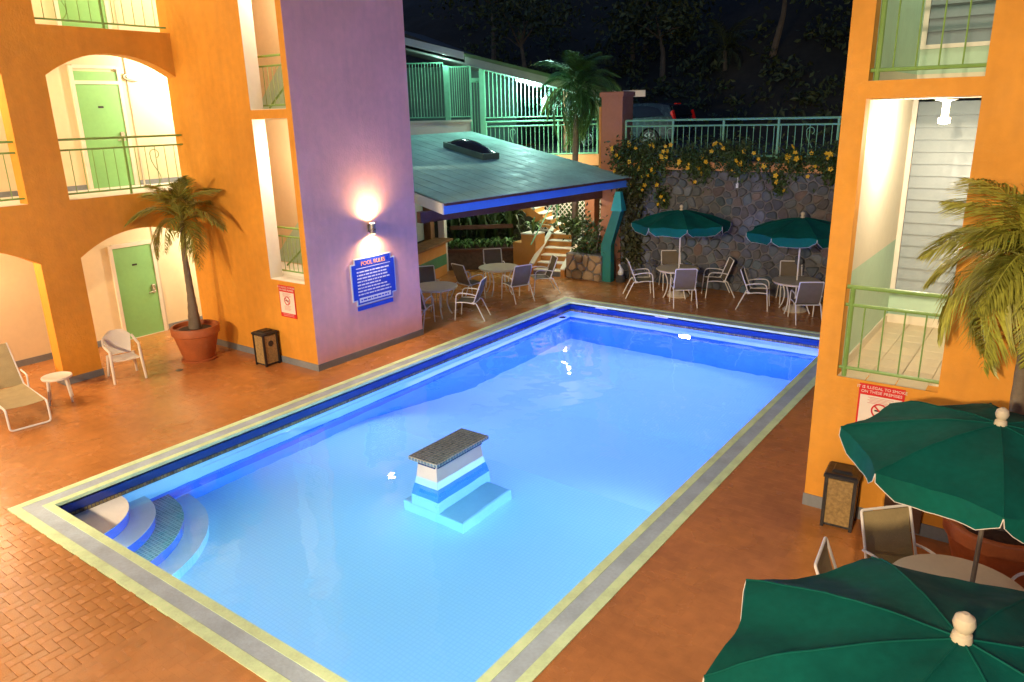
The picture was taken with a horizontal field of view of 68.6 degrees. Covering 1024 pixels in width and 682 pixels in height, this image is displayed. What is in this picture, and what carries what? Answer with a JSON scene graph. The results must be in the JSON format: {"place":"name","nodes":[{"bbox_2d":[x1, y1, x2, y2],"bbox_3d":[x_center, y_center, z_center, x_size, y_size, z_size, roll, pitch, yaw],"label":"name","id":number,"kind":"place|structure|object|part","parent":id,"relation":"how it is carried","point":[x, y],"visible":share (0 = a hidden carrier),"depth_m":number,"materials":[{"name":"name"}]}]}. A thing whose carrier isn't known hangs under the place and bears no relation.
{"place":"outdoors","nodes":[
{"label":"outdoors","id":0,"kind":"place"},
{"bbox_2d":[0,251,950,681],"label":"pool deck","id":1,"kind":"structure","parent":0,"point":[670,611],"depth_m":8.71,"materials":[{"name":"tile"}]},
{"bbox_2d":[0,342,51,431],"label":"sun lounger","id":2,"kind":"object","parent":1,"relation":"on","point":[20,393],"visible":1,"depth_m":12.59,"materials":[{"name":"white metal"}]},
{"bbox_2d":[41,371,73,405],"bbox_3d":[-7.843,0.818,13.002,0.483,0.464,0.483,11,21,35],"label":"side table","id":3,"kind":"object","parent":1,"relation":"on","point":[57,376],"visible":1,"depth_m":12.91,"materials":[{"name":"white plastic"}]},
{"bbox_2d":[0,0,202,385],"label":"arcade wing","id":4,"kind":"structure","parent":1,"relation":"on","point":[88,146],"depth_m":14.56,"materials":[{"name":"paint"}]},
{"bbox_2d":[53,0,111,28],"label":"door","id":5,"kind":"structure","parent":4,"relation":"in","point":[72,10],"depth_m":14.87,"materials":[{"name":"wood"}]},
{"bbox_2d":[67,64,138,189],"bbox_3d":[-8.412,-4.410,15.514,0.100,2.430,1.020,11,21,35],"label":"door","id":6,"kind":"structure","parent":4,"relation":"in","point":[100,110],"depth_m":15.50,"materials":[{"name":"wood"}]},
{"bbox_2d":[122,73,145,80],"bbox_3d":[-7.968,-5.573,15.845,0.085,0.170,0.480,11,21,35],"label":"bulkhead lamp","id":7,"kind":"object","parent":4,"relation":"attached to","point":[134,76],"visible":1,"depth_m":15.81,"materials":[{"name":"glass"}]},
{"bbox_2d":[107,239,167,339],"bbox_3d":[-8.251,-1.133,16.620,0.100,2.110,1.000,11,21,35],"label":"door","id":8,"kind":"structure","parent":4,"relation":"in","point":[134,268],"depth_m":16.61,"materials":[{"name":"wood"}]},
{"bbox_2d":[101,329,147,384],"bbox_3d":[-7.305,0.269,14.085,0.608,0.864,0.716,-14,21,-36],"label":"plastic armchair","id":9,"kind":"object","parent":1,"relation":"on","point":[115,341],"visible":1,"depth_m":14.16,"materials":[{"name":"white plastic"}]},
{"bbox_2d":[170,319,219,363],"bbox_3d":[-6.327,0.019,15.093,0.928,0.700,0.928,11,21,35],"label":"plant pot","id":10,"kind":"object","parent":1,"relation":"on","point":[195,346],"visible":0.96,"depth_m":14.85,"materials":[{"name":"ceramic"}]},
{"bbox_2d":[124,175,229,328],"bbox_3d":[-6.269,-1.715,14.680,2.069,3.027,1.895,11,21,35],"label":"potted palm","id":11,"kind":"object","parent":10,"relation":"in","point":[183,207],"visible":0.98,"depth_m":14.27,"materials":[{"name":"green plant"}]},
{"bbox_2d":[251,328,280,366],"bbox_3d":[-4.800,0.112,14.667,0.360,0.695,0.360,11,21,35],"label":"litter bin","id":12,"kind":"object","parent":1,"relation":"on","point":[266,347],"visible":1,"depth_m":14.56,"materials":[{"name":"black metal"}]},
{"bbox_2d":[155,0,423,371],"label":"stair tower","id":13,"kind":"structure","parent":1,"relation":"on","point":[291,119],"depth_m":14.30,"materials":[{"name":"orange paint"}]},
{"bbox_2d":[277,284,296,318],"bbox_3d":[-4.265,-0.743,14.263,0.499,0.620,0.025,11,21,35],"label":"no smoking sign","id":14,"kind":"object","parent":13,"relation":"attached to","point":[287,301],"visible":1,"depth_m":14.25,"materials":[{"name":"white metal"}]},
{"bbox_2d":[367,223,375,233],"bbox_3d":[-2.736,-2.201,14.665,0.155,0.212,0.120,11,21,35],"label":"wall sconce","id":15,"kind":"object","parent":13,"relation":"attached to","point":[371,228],"depth_m":14.62,"materials":[{"name":"metal"}]},
{"bbox_2d":[349,251,396,310],"bbox_3d":[-2.756,-1.199,15.017,0.028,1.040,1.190,11,21,35],"label":"pool rules sign","id":16,"kind":"object","parent":13,"relation":"attached to","point":[373,278],"visible":1,"depth_m":14.98,"materials":[{"name":"blue plastic"}]},
{"bbox_2d":[7,297,819,681],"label":"swimming pool","id":17,"kind":"structure","parent":1,"relation":"in","point":[79,519],"depth_m":9.45,"materials":[{"name":"blue tile"}]},
{"bbox_2d":[408,428,488,482],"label":"pool island","id":18,"kind":"structure","parent":17,"relation":"in","point":[439,460],"depth_m":10.60,"materials":[{"name":"tile"}]},
{"bbox_2d":[104,311,818,681],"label":"water","id":19,"kind":"structure","parent":17,"relation":"in","point":[346,543],"depth_m":10.03,"materials":[{"name":"blue liquid"}]},
{"bbox_2d":[420,288,434,329],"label":"patio chair","id":20,"kind":"object","parent":1,"relation":"on","point":[424,307],"visible":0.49,"depth_m":16.88,"materials":[{"name":"white metal"}]},
{"bbox_2d":[419,265,441,307],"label":"patio chair","id":21,"kind":"object","parent":1,"relation":"on","point":[426,274],"visible":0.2,"depth_m":18.98,"materials":[{"name":"grey fabric"}]},
{"bbox_2d":[417,237,452,278],"bbox_3d":[-2.630,-2.076,21.059,0.610,1.060,3.687,4,18,18],"label":"bar counter","id":22,"kind":"object","parent":1,"relation":"on","point":[432,251],"visible":0.39,"depth_m":21.83,"materials":[{"name":"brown wood"}]},
{"bbox_2d":[420,281,457,318],"bbox_3d":[-1.816,-0.956,17.888,1.080,0.736,1.080,4,18,19],"label":"patio table","id":23,"kind":"object","parent":1,"relation":"on","point":[431,287],"visible":0.76,"depth_m":17.70,"materials":[{"name":"white metal"}]},
{"bbox_2d":[450,263,485,299],"bbox_3d":[-1.154,-1.552,19.389,0.746,0.968,0.589,-16,22,-39],"label":"patio chair","id":24,"kind":"object","parent":1,"relation":"on","point":[460,275],"visible":0.94,"depth_m":19.23,"materials":[{"name":"grey fabric"}]},
{"bbox_2d":[455,276,490,321],"bbox_3d":[-0.931,-1.007,17.575,0.746,0.968,0.588,2,17,12],"label":"patio chair","id":25,"kind":"object","parent":1,"relation":"on","point":[470,300],"visible":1,"depth_m":17.48,"materials":[{"name":"white metal"}]},
{"bbox_2d":[448,242,513,270],"bbox_3d":[-0.996,-2.731,23.799,2.104,0.640,1.530,-2,17,-3],"label":"planter box","id":26,"kind":"object","parent":1,"relation":"on","point":[469,258],"visible":0.64,"depth_m":23.09,"materials":[{"name":"brown wood"}]},
{"bbox_2d":[448,239,459,248],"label":"spider plant","id":27,"kind":"object","parent":26,"relation":"on","point":[451,244],"visible":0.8,"depth_m":23.21,"materials":[{"name":"green plant"}]},
{"bbox_2d":[446,218,464,241],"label":"tall plant","id":28,"kind":"object","parent":26,"relation":"on","point":[453,222],"visible":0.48,"depth_m":23.88,"materials":[{"name":"green plant"}]},
{"bbox_2d":[453,238,461,248],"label":"spider plant","id":29,"kind":"object","parent":26,"relation":"on","point":[458,240],"visible":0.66,"depth_m":23.42,"materials":[{"name":"green plant"}]},
{"bbox_2d":[434,217,480,243],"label":"shade shrub","id":30,"kind":"object","parent":26,"relation":"in","point":[463,236],"visible":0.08,"depth_m":24.64,"materials":[{"name":"green plant"}]},
{"bbox_2d":[460,239,471,248],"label":"spider plant","id":31,"kind":"object","parent":26,"relation":"on","point":[465,243],"visible":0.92,"depth_m":23.21,"materials":[{"name":"green plant"}]},
{"bbox_2d":[455,216,478,240],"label":"tall plant","id":32,"kind":"object","parent":26,"relation":"on","point":[467,221],"visible":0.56,"depth_m":23.95,"materials":[{"name":"green plant"}]},
{"bbox_2d":[468,238,480,247],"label":"spider plant","id":33,"kind":"object","parent":26,"relation":"on","point":[473,243],"visible":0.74,"depth_m":23.46,"materials":[{"name":"green plant"}]},
{"bbox_2d":[475,238,489,247],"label":"spider plant","id":34,"kind":"object","parent":26,"relation":"on","point":[480,243],"visible":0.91,"depth_m":23.31,"materials":[{"name":"green plant"}]},
{"bbox_2d":[472,214,493,238],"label":"tall plant","id":35,"kind":"object","parent":26,"relation":"on","point":[482,219],"visible":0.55,"depth_m":23.89,"materials":[{"name":"green plant"}]},
{"bbox_2d":[460,212,512,241],"bbox_3d":[-0.898,-4.146,24.531,2.480,2.129,1.318,11,21,35],"label":"shade shrub","id":36,"kind":"object","parent":26,"relation":"in","point":[487,234],"visible":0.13,"depth_m":24.63,"materials":[{"name":"green plant"}]},
{"bbox_2d":[490,238,501,246],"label":"spider plant","id":37,"kind":"object","parent":26,"relation":"on","point":[494,243],"visible":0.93,"depth_m":23.27,"materials":[{"name":"green plant"}]},
{"bbox_2d":[487,212,506,238],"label":"tall plant","id":38,"kind":"object","parent":26,"relation":"on","point":[497,219],"visible":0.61,"depth_m":24.04,"materials":[{"name":"green plant"}]},
{"bbox_2d":[493,236,505,246],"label":"spider plant","id":39,"kind":"object","parent":26,"relation":"on","point":[498,237],"visible":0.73,"depth_m":23.53,"materials":[{"name":"green plant"}]},
{"bbox_2d":[487,210,526,242],"bbox_3d":[-0.352,-4.201,24.697,2.546,2.260,1.328,11,21,35],"label":"shade shrub","id":40,"kind":"object","parent":26,"relation":"in","point":[502,231],"visible":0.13,"depth_m":24.58,"materials":[{"name":"green plant"}]},
{"bbox_2d":[500,236,515,246],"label":"spider plant","id":41,"kind":"object","parent":26,"relation":"on","point":[509,242],"visible":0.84,"depth_m":23.33,"materials":[{"name":"green plant"}]},
{"bbox_2d":[495,210,525,238],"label":"tall plant","id":42,"kind":"object","parent":26,"relation":"on","point":[512,219],"visible":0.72,"depth_m":23.91,"materials":[{"name":"green plant"}]},
{"bbox_2d":[483,248,505,286],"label":"patio chair","id":43,"kind":"object","parent":1,"relation":"on","point":[494,255],"visible":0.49,"depth_m":21.16,"materials":[{"name":"grey fabric"}]},
{"bbox_2d":[478,263,517,296],"bbox_3d":[-0.339,-1.612,19.925,1.080,0.736,1.080,-6,17,-14],"label":"patio table","id":44,"kind":"object","parent":1,"relation":"on","point":[498,267],"visible":0.9,"depth_m":19.74,"materials":[{"name":"white metal"}]},
{"bbox_2d":[501,264,534,303],"bbox_3d":[0.140,-1.507,19.133,0.589,0.968,0.746,-11,20,-30],"label":"patio chair","id":45,"kind":"object","parent":1,"relation":"on","point":[521,274],"visible":1,"depth_m":18.91,"materials":[{"name":"fabric"}]},
{"bbox_2d":[411,131,629,270],"bbox_3d":[-1.617,-3.940,21.956,7.645,4.055,8.755,-16,22,-40],"label":"bar hut","id":46,"kind":"object","parent":1,"relation":"on","point":[462,174],"visible":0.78,"depth_m":19.52,"materials":[{"name":"teal wood"}]},
{"bbox_2d":[450,224,512,229],"bbox_3d":[-0.955,-3.589,23.595,1.974,0.120,0.070,-2,17,-3],"label":"wooden rail","id":47,"kind":"object","parent":46,"relation":"attached to","point":[488,226],"visible":1,"depth_m":23.56,"materials":[{"name":"brown wood"}]},
{"bbox_2d":[405,38,644,246],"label":"terrace pavilion","id":48,"kind":"structure","parent":1,"relation":"on","point":[474,93],"depth_m":24.99,"materials":[{"name":"concrete"}]},
{"bbox_2d":[515,78,541,86],"bbox_3d":[0.549,-8.320,24.158,0.880,0.326,0.060,0,17,3],"label":"fluorescent tube","id":49,"kind":"object","parent":48,"relation":"attached to","point":[528,82],"visible":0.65,"depth_m":24.14,"materials":[{"name":"white glass"}]},
{"bbox_2d":[539,200,600,235],"bbox_3d":[2.002,-4.485,24.488,2.660,1.950,0.060,11,21,35],"label":"lattice screen","id":50,"kind":"object","parent":48,"relation":"attached to","point":[543,229],"visible":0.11,"depth_m":24.72,"materials":[{"name":"white wood"}]},
{"bbox_2d":[513,231,544,266],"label":"stair pier","id":51,"kind":"structure","parent":1,"relation":"on","point":[524,251],"depth_m":22.67,"materials":[{"name":"orange paint"}]},
{"bbox_2d":[521,217,546,233],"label":"agave plant","id":52,"kind":"object","parent":51,"relation":"on","point":[532,225],"visible":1,"depth_m":22.22,"materials":[{"name":"green plant"}]},
{"bbox_2d":[528,254,560,294],"bbox_3d":[0.855,-1.767,19.929,0.746,0.968,0.589,-5,17,-12],"label":"patio chair","id":53,"kind":"object","parent":1,"relation":"on","point":[550,270],"visible":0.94,"depth_m":19.90,"materials":[{"name":"white metal"}]},
{"bbox_2d":[520,204,584,276],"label":"garden stairs","id":54,"kind":"structure","parent":1,"relation":"on","point":[557,245],"depth_m":22.78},
{"bbox_2d":[530,50,620,218],"bbox_3d":[2.062,-5.781,23.483,2.987,6.115,2.792,11,21,35],"label":"garden palm","id":55,"kind":"object","parent":54,"relation":"on","point":[575,113],"visible":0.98,"depth_m":22.68,"materials":[{"name":"green plant"}]},
{"bbox_2d":[545,202,593,244],"bbox_3d":[1.936,-3.609,22.381,2.052,3.006,0.850,11,21,35],"label":"plant","id":56,"kind":"object","parent":1,"relation":"on","point":[571,222],"visible":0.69,"depth_m":22.38,"materials":[{"name":"green plant"}]},
{"bbox_2d":[551,198,600,230],"bbox_3d":[2.350,-4.430,24.724,2.751,2.596,1.007,11,21,35],"label":"bright shrub","id":57,"kind":"object","parent":1,"relation":"on","point":[562,209],"visible":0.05,"depth_m":24.98,"materials":[{"name":"green plant"}]},
{"bbox_2d":[566,250,601,281],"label":"stone wall","id":58,"kind":"structure","parent":1,"relation":"on","point":[584,266],"depth_m":21.27,"materials":[{"name":"brown stone"}]},
{"bbox_2d":[563,202,607,254],"bbox_3d":[2.229,-3.217,21.400,1.526,1.536,1.022,11,21,35],"label":"dark shrub","id":59,"kind":"object","parent":58,"relation":"on","point":[590,247],"visible":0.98,"depth_m":21.34,"materials":[{"name":"green plant"}]},
{"bbox_2d":[585,198,599,251],"bbox_3d":[2.427,-3.722,22.716,0.400,3.000,0.400,11,21,35],"label":"garden post","id":60,"kind":"object","parent":1,"relation":"on","point":[593,206],"visible":0.07,"depth_m":22.54,"materials":[{"name":"orange paint"}]},
{"bbox_2d":[601,191,625,281],"bbox_3d":[2.787,-2.858,20.703,0.640,2.500,0.280,11,21,35],"label":"rain chute","id":61,"kind":"object","parent":1,"relation":"on","point":[618,208],"visible":1,"depth_m":20.67,"materials":[{"name":"teal paint"}]},
{"bbox_2d":[599,91,634,277],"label":"terrace pillar","id":62,"kind":"structure","parent":1,"relation":"on","point":[615,111],"depth_m":20.52,"materials":[{"name":"orange paint"}]},
{"bbox_2d":[616,264,625,282],"bbox_3d":[3.035,-1.907,20.976,0.280,0.508,0.266,11,21,35],"label":"garden statue","id":63,"kind":"object","parent":1,"relation":"on","point":[620,277],"visible":1,"depth_m":20.92,"materials":[{"name":"stone"}]},
{"bbox_2d":[614,170,649,279],"bbox_3d":[3.281,-3.179,20.689,1.209,3.099,0.626,11,21,35],"label":"dark shrub","id":64,"kind":"object","parent":1,"relation":"on","point":[633,249],"visible":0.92,"depth_m":20.59,"materials":[{"name":"green plant"}]},
{"bbox_2d":[623,258,653,298],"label":"patio chair","id":65,"kind":"object","parent":1,"relation":"on","point":[641,279],"visible":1,"depth_m":19.20,"materials":[{"name":"white metal"}]},
{"bbox_2d":[658,250,682,290],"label":"patio chair","id":66,"kind":"object","parent":1,"relation":"on","point":[669,256],"visible":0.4,"depth_m":20.24,"materials":[{"name":"beige fabric"}]},
{"bbox_2d":[656,264,699,298],"bbox_3d":[4.225,-1.505,19.191,1.080,0.736,1.080,6,19,24],"label":"patio table","id":67,"kind":"object","parent":1,"relation":"on","point":[670,269],"visible":0.72,"depth_m":19.11,"materials":[{"name":"white metal"}]},
{"bbox_2d":[631,205,730,297],"bbox_3d":[4.230,-2.268,18.940,2.276,2.325,2.276,-7,18,-16],"label":"patio umbrella","id":68,"kind":"object","parent":1,"relation":"on","point":[680,223],"visible":0.98,"depth_m":18.10,"materials":[{"name":"green fabric"}]},
{"bbox_2d":[669,268,697,308],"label":"patio chair","id":69,"kind":"object","parent":1,"relation":"on","point":[686,278],"visible":1,"depth_m":18.02,"materials":[{"name":"fabric"}]},
{"bbox_2d":[701,257,734,297],"bbox_3d":[5.256,-1.625,19.092,0.746,0.968,0.589,0,17,4],"label":"patio chair","id":70,"kind":"object","parent":1,"relation":"on","point":[725,273],"visible":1,"depth_m":19.05,"materials":[{"name":"white metal"}]},
{"bbox_2d":[735,266,769,311],"bbox_3d":[5.745,-1.254,17.828,0.746,0.968,0.588,6,18,22],"label":"patio chair","id":71,"kind":"object","parent":1,"relation":"on","point":[749,289],"visible":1,"depth_m":17.80,"materials":[{"name":"white metal"}]},
{"bbox_2d":[615,159,910,301],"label":"stone retaining wall","id":72,"kind":"structure","parent":1,"relation":"on","point":[745,206],"depth_m":19.08,"materials":[{"name":"grey stone"}]},
{"bbox_2d":[601,127,838,210],"bbox_3d":[5.256,-4.269,18.855,6.777,2.165,0.895,11,21,35],"label":"flowering vine","id":73,"kind":"object","parent":72,"relation":"on","point":[649,153],"visible":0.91,"depth_m":18.94,"materials":[{"name":"green plant"}]},
{"bbox_2d":[624,116,841,159],"bbox_3d":[5.851,-4.943,18.485,6.881,1.067,0.061,11,21,35],"label":"terrace railing","id":74,"kind":"object","parent":72,"relation":"on","point":[778,125],"visible":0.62,"depth_m":18.45,"materials":[{"name":"green metal"}]},
{"bbox_2d":[746,212,830,312],"bbox_3d":[6.605,-1.821,17.302,2.276,2.305,2.276,-7,18,-16],"label":"patio umbrella","id":75,"kind":"object","parent":1,"relation":"on","point":[802,231],"visible":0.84,"depth_m":16.54,"materials":[{"name":"green fabric"}]},
{"bbox_2d":[776,260,802,304],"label":"patio chair","id":76,"kind":"object","parent":1,"relation":"on","point":[788,268],"visible":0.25,"depth_m":18.47,"materials":[{"name":"beige fabric"}]},
{"bbox_2d":[772,276,820,313],"bbox_3d":[6.607,-1.055,17.509,1.080,0.736,1.080,1,17,8],"label":"patio table","id":77,"kind":"object","parent":1,"relation":"on","point":[788,281],"visible":0.66,"depth_m":17.37,"materials":[{"name":"white metal"}]},
{"bbox_2d":[787,282,824,324],"bbox_3d":[6.515,-0.904,16.612,0.588,0.968,0.746,0,17,6],"label":"patio chair","id":78,"kind":"object","parent":1,"relation":"on","point":[810,294],"visible":0.98,"depth_m":16.38,"materials":[{"name":"grey fabric"}]},
{"bbox_2d":[814,536,836,574],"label":"patio chair","id":79,"kind":"object","parent":1,"relation":"on","point":[822,563],"visible":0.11,"depth_m":6.51,"materials":[{"name":"white metal"}]},
{"bbox_2d":[820,461,861,532],"bbox_3d":[3.743,1.756,8.540,0.360,0.695,0.360,9,20,31],"label":"litter bin","id":80,"kind":"object","parent":1,"relation":"on","point":[841,491],"visible":0.96,"depth_m":8.41,"materials":[{"name":"black metal"}]},
{"bbox_2d":[702,556,1023,681],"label":"patio umbrella","id":81,"kind":"object","parent":1,"relation":"on","point":[873,619],"visible":1,"depth_m":3.55,"materials":[{"name":"green fabric"}]},
{"bbox_2d":[860,504,934,563],"bbox_3d":[3.586,2.109,6.942,0.588,0.968,0.746,-4,17,-8],"label":"patio chair","id":82,"kind":"object","parent":1,"relation":"on","point":[886,535],"visible":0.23,"depth_m":7.09,"materials":[{"name":"beige fabric"}]},
{"bbox_2d":[802,0,1023,542],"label":"hotel building","id":83,"kind":"structure","parent":1,"relation":"on","point":[878,328],"depth_m":8.45,"materials":[{"name":"orange paint"}]},
{"bbox_2d":[855,382,907,421],"bbox_3d":[4.043,0.793,8.268,0.499,0.620,0.025,11,21,35],"label":"no smoking sign","id":84,"kind":"object","parent":83,"relation":"attached to","point":[873,400],"visible":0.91,"depth_m":8.26,"materials":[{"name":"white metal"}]},
{"bbox_2d":[936,98,958,123],"bbox_3d":[4.708,-2.498,8.154,0.220,0.270,0.217,11,21,35],"label":"ceiling lamp","id":85,"kind":"object","parent":83,"relation":"attached to","point":[944,118],"visible":0.96,"depth_m":8.13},
{"bbox_2d":[839,401,1023,582],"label":"patio umbrella","id":86,"kind":"object","parent":1,"relation":"on","point":[963,464],"visible":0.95,"depth_m":5.47,"materials":[{"name":"green fabric"}]},
{"bbox_2d":[893,554,1023,590],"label":"patio table","id":87,"kind":"object","parent":1,"relation":"on","point":[949,566],"visible":0.17,"depth_m":6.51,"materials":[{"name":"white metal"}]},
{"bbox_2d":[942,517,1023,587],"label":"plant pot","id":88,"kind":"object","parent":1,"relation":"on","point":[1002,552],"visible":0.28,"depth_m":7.12,"materials":[{"name":"ceramic"}]},
{"bbox_2d":[915,177,1023,530],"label":"potted palm","id":89,"kind":"object","parent":88,"relation":"on","point":[990,291],"visible":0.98,"depth_m":6.64,"materials":[{"name":"green plant"}]},
{"bbox_2d":[1011,572,1023,579],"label":"patio chair","id":90,"kind":"object","parent":1,"relation":"on","point":[1017,575],"visible":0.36,"depth_m":6.52,"materials":[{"name":"white metal"}]},
{"bbox_2d":[482,239,490,247],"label":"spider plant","id":91,"kind":"object","parent":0,"point":[486,243],"visible":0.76,"depth_m":23.43,"materials":[{"name":"green plant"}]},
{"bbox_2d":[402,0,987,143],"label":"hillside","id":92,"kind":"structure","parent":0,"point":[833,62],"depth_m":33.99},
{"bbox_2d":[404,31,524,145],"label":"roof","id":93,"kind":"structure","parent":92,"relation":"on","point":[423,38],"depth_m":33.98,"materials":[{"name":"tile"}]},
{"bbox_2d":[419,0,603,105],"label":"hill tree","id":94,"kind":"object","parent":92,"relation":"on","point":[522,27],"visible":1,"depth_m":36.20,"materials":[{"name":"green plant"}]},
{"bbox_2d":[437,0,613,59],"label":"hill tree","id":95,"kind":"object","parent":92,"relation":"on","point":[493,51],"visible":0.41,"depth_m":42.46,"materials":[{"name":"green plant"}]},
{"bbox_2d":[581,0,745,81],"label":"hill tree","id":96,"kind":"object","parent":92,"relation":"on","point":[677,23],"visible":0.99,"depth_m":34.11,"materials":[{"name":"green plant"}]},
{"bbox_2d":[624,0,726,52],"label":"hill tree","id":97,"kind":"object","parent":92,"relation":"on","point":[648,25],"visible":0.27,"depth_m":37.97,"materials":[{"name":"green plant"}]},
{"bbox_2d":[422,2,981,137],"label":"hill undergrowth","id":98,"kind":"object","parent":92,"relation":"on","point":[627,68],"visible":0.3,"depth_m":32.56,"materials":[{"name":"green plant"}]},
{"bbox_2d":[684,16,762,76],"bbox_3d":[9.251,-12.206,33.396,3.375,3.942,3.545,11,21,35],"label":"hill palm","id":99,"kind":"object","parent":92,"relation":"on","point":[726,40],"visible":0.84,"depth_m":32.68,"materials":[{"name":"green plant"}]},
{"bbox_2d":[759,0,845,57],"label":"hill tree","id":100,"kind":"object","parent":92,"relation":"on","point":[776,40],"visible":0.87,"depth_m":31.64,"materials":[{"name":"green plant"}]},
{"bbox_2d":[812,0,931,54],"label":"hill tree","id":101,"kind":"object","parent":92,"relation":"on","point":[839,32],"visible":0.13,"depth_m":28.89,"materials":[{"name":"green plant"}]},
{"bbox_2d":[525,143,913,161],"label":"terrace","id":102,"kind":"structure","parent":0,"point":[552,147],"depth_m":26.76,"materials":[{"name":"concrete"}]},
{"bbox_2d":[568,103,695,147],"bbox_3d":[4.284,-7.824,27.304,4.415,1.530,1.790,11,21,35],"label":"parked car","id":103,"kind":"object","parent":102,"relation":"on","point":[641,111],"visible":0.4,"depth_m":26.02,"materials":[{"name":"black metal"}]},
{"bbox_3d":[4.614,-8.200,26.930,2.500,0.410,1.700,11,21,35],"label":"side window","id":104,"kind":"part","parent":103,"relation":"part of","materials":[{"name":"black glass"}]},
{"bbox_3d":[5.875,-7.990,26.030,0.225,0.350,1.380,11,21,35],"label":"rear window","id":105,"kind":"part","parent":103,"relation":"part of","materials":[{"name":"black glass"}]},
{"bbox_2d":[684,114,838,161],"bbox_3d":[6.352,-4.925,18.511,4.602,1.244,0.987,11,21,35],"label":"hedge plant","id":106,"kind":"object","parent":102,"relation":"on","point":[774,146],"visible":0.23,"depth_m":18.64,"materials":[{"name":"green plant"}]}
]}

